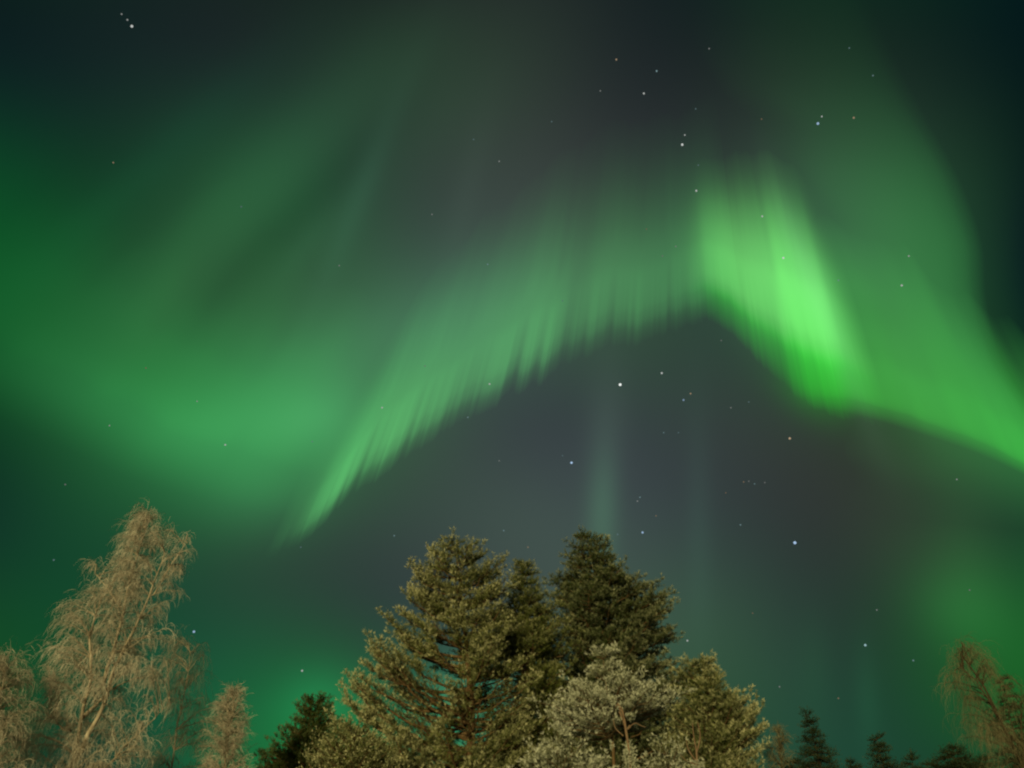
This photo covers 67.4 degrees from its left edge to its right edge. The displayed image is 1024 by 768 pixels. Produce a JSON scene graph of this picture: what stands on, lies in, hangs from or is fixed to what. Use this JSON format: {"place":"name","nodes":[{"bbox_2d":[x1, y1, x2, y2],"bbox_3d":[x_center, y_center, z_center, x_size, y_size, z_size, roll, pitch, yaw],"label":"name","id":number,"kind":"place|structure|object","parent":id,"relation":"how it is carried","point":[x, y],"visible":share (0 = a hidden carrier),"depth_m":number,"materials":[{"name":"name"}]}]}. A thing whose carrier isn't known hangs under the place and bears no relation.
{"place":"outdoors","nodes":[
{"label":"outdoors","id":0,"kind":"place"},
{"bbox_2d":[0,0,1023,767],"label":"sky","id":1,"kind":"structure","parent":0,"point":[338,129],"materials":[{"name":"green"}]},
{"bbox_3d":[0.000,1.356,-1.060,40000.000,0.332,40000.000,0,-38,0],"label":"snowy ground","id":2,"kind":"structure","parent":0,"visible":0},
{"bbox_2d":[0,635,50,767],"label":"birch tree","id":3,"kind":"object","parent":2,"relation":"on","point":[4,718],"visible":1,"depth_m":21.23,"materials":[{"name":"brown plant"}]},
{"bbox_2d":[18,497,197,767],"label":"birch tree","id":4,"kind":"object","parent":2,"relation":"on","point":[77,751],"visible":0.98,"depth_m":23.77,"materials":[{"name":"brown plant"}]},
{"bbox_2d":[139,630,234,767],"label":"birch tree","id":5,"kind":"object","parent":2,"relation":"on","point":[177,728],"visible":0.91,"depth_m":28.59,"materials":[{"name":"brown plant"}]},
{"bbox_2d":[193,680,257,767],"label":"birch tree","id":6,"kind":"object","parent":2,"relation":"on","point":[228,709],"visible":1,"depth_m":23.33,"materials":[{"name":"brown plant"}]},
{"bbox_2d":[245,690,344,767],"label":"dark pine","id":7,"kind":"object","parent":2,"relation":"on","point":[292,755],"visible":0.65,"depth_m":27.44,"materials":[{"name":"green plant"}]},
{"bbox_2d":[296,712,421,767],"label":"frosted bush","id":8,"kind":"object","parent":2,"relation":"on","point":[337,756],"visible":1,"depth_m":20.00,"materials":[{"name":"plant"}]},
{"bbox_2d":[305,527,554,767],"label":"pine tree","id":9,"kind":"object","parent":2,"relation":"on","point":[476,659],"visible":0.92,"depth_m":25.93,"materials":[{"name":"green plant"}]},
{"bbox_2d":[475,558,592,765],"bbox_3d":[0.669,13.417,26.969,4.882,15.854,4.644,0,-38,0],"label":"spruce tree","id":10,"kind":"object","parent":2,"relation":"on","point":[525,637],"visible":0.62,"depth_m":28.66,"materials":[{"name":"green plant"}]},
{"bbox_2d":[506,717,618,767],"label":"young pine","id":11,"kind":"object","parent":2,"relation":"on","point":[560,758],"visible":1,"depth_m":15.44,"materials":[{"name":"green plant"}]},
{"bbox_2d":[525,642,696,767],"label":"young pine","id":12,"kind":"object","parent":2,"relation":"on","point":[602,716],"visible":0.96,"depth_m":17.69,"materials":[{"name":"green plant"}]},
{"bbox_2d":[541,525,700,767],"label":"conifer tree","id":13,"kind":"object","parent":2,"relation":"on","point":[590,607],"visible":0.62,"depth_m":31.41,"materials":[{"name":"green plant"}]},
{"bbox_2d":[613,700,644,767],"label":"bare sapling","id":14,"kind":"object","parent":2,"relation":"on","point":[628,751],"visible":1,"depth_m":16.65,"materials":[{"name":"brown plant"}]},
{"bbox_2d":[638,732,698,767],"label":"young pine","id":15,"kind":"object","parent":2,"relation":"on","point":[670,761],"visible":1,"depth_m":15.99,"materials":[{"name":"green plant"}]},
{"bbox_2d":[677,722,705,767],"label":"bare sapling","id":16,"kind":"object","parent":2,"relation":"on","point":[696,764],"visible":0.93,"depth_m":17.01,"materials":[{"name":"brown plant"}]},
{"bbox_2d":[649,648,772,767],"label":"pine tree","id":17,"kind":"object","parent":2,"relation":"on","point":[712,712],"visible":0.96,"depth_m":23.91,"materials":[{"name":"green plant"}]},
{"bbox_2d":[757,723,796,767],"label":"tree","id":18,"kind":"object","parent":2,"relation":"on","point":[780,744],"visible":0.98,"depth_m":25.91,"materials":[{"name":"plant"}]},
{"bbox_2d":[784,755,803,767],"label":"spruce tree","id":19,"kind":"object","parent":2,"relation":"on","point":[793,765],"visible":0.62,"depth_m":28.30,"materials":[{"name":"green plant"}]},
{"bbox_2d":[789,708,845,767],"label":"spruce tree","id":20,"kind":"object","parent":2,"relation":"on","point":[818,760],"visible":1,"depth_m":27.65,"materials":[{"name":"green plant"}]},
{"bbox_2d":[844,757,867,767],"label":"spruce tree","id":21,"kind":"object","parent":2,"relation":"on","point":[852,761],"visible":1,"depth_m":32.81,"materials":[{"name":"green plant"}]},
{"bbox_2d":[863,732,905,767],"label":"spruce tree","id":22,"kind":"object","parent":2,"relation":"on","point":[879,750],"visible":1,"depth_m":29.42,"materials":[{"name":"green plant"}]},
{"bbox_2d":[897,747,927,767],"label":"spruce tree","id":23,"kind":"object","parent":2,"relation":"on","point":[912,758],"visible":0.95,"depth_m":32.07,"materials":[{"name":"green plant"}]},
{"bbox_2d":[919,759,937,767],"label":"spruce tree","id":24,"kind":"object","parent":2,"relation":"on","point":[929,764],"visible":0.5,"depth_m":33.90,"materials":[{"name":"green plant"}]},
{"bbox_2d":[927,741,996,767],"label":"spruce tree","id":25,"kind":"object","parent":2,"relation":"on","point":[956,763],"visible":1,"depth_m":30.14,"materials":[{"name":"green plant"}]},
{"bbox_2d":[931,631,1023,767],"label":"birch tree","id":26,"kind":"object","parent":2,"relation":"on","point":[996,729],"visible":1,"depth_m":22.06,"materials":[{"name":"brown plant"}]},
{"bbox_2d":[971,751,999,767],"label":"spruce tree","id":27,"kind":"object","parent":2,"relation":"on","point":[979,758],"visible":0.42,"depth_m":32.05,"materials":[{"name":"green plant"}]},
{"bbox_2d":[990,674,1023,767],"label":"tree","id":28,"kind":"object","parent":2,"relation":"on","point":[1009,716],"visible":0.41,"depth_m":34.05,"materials":[{"name":"plant"}]}
]}

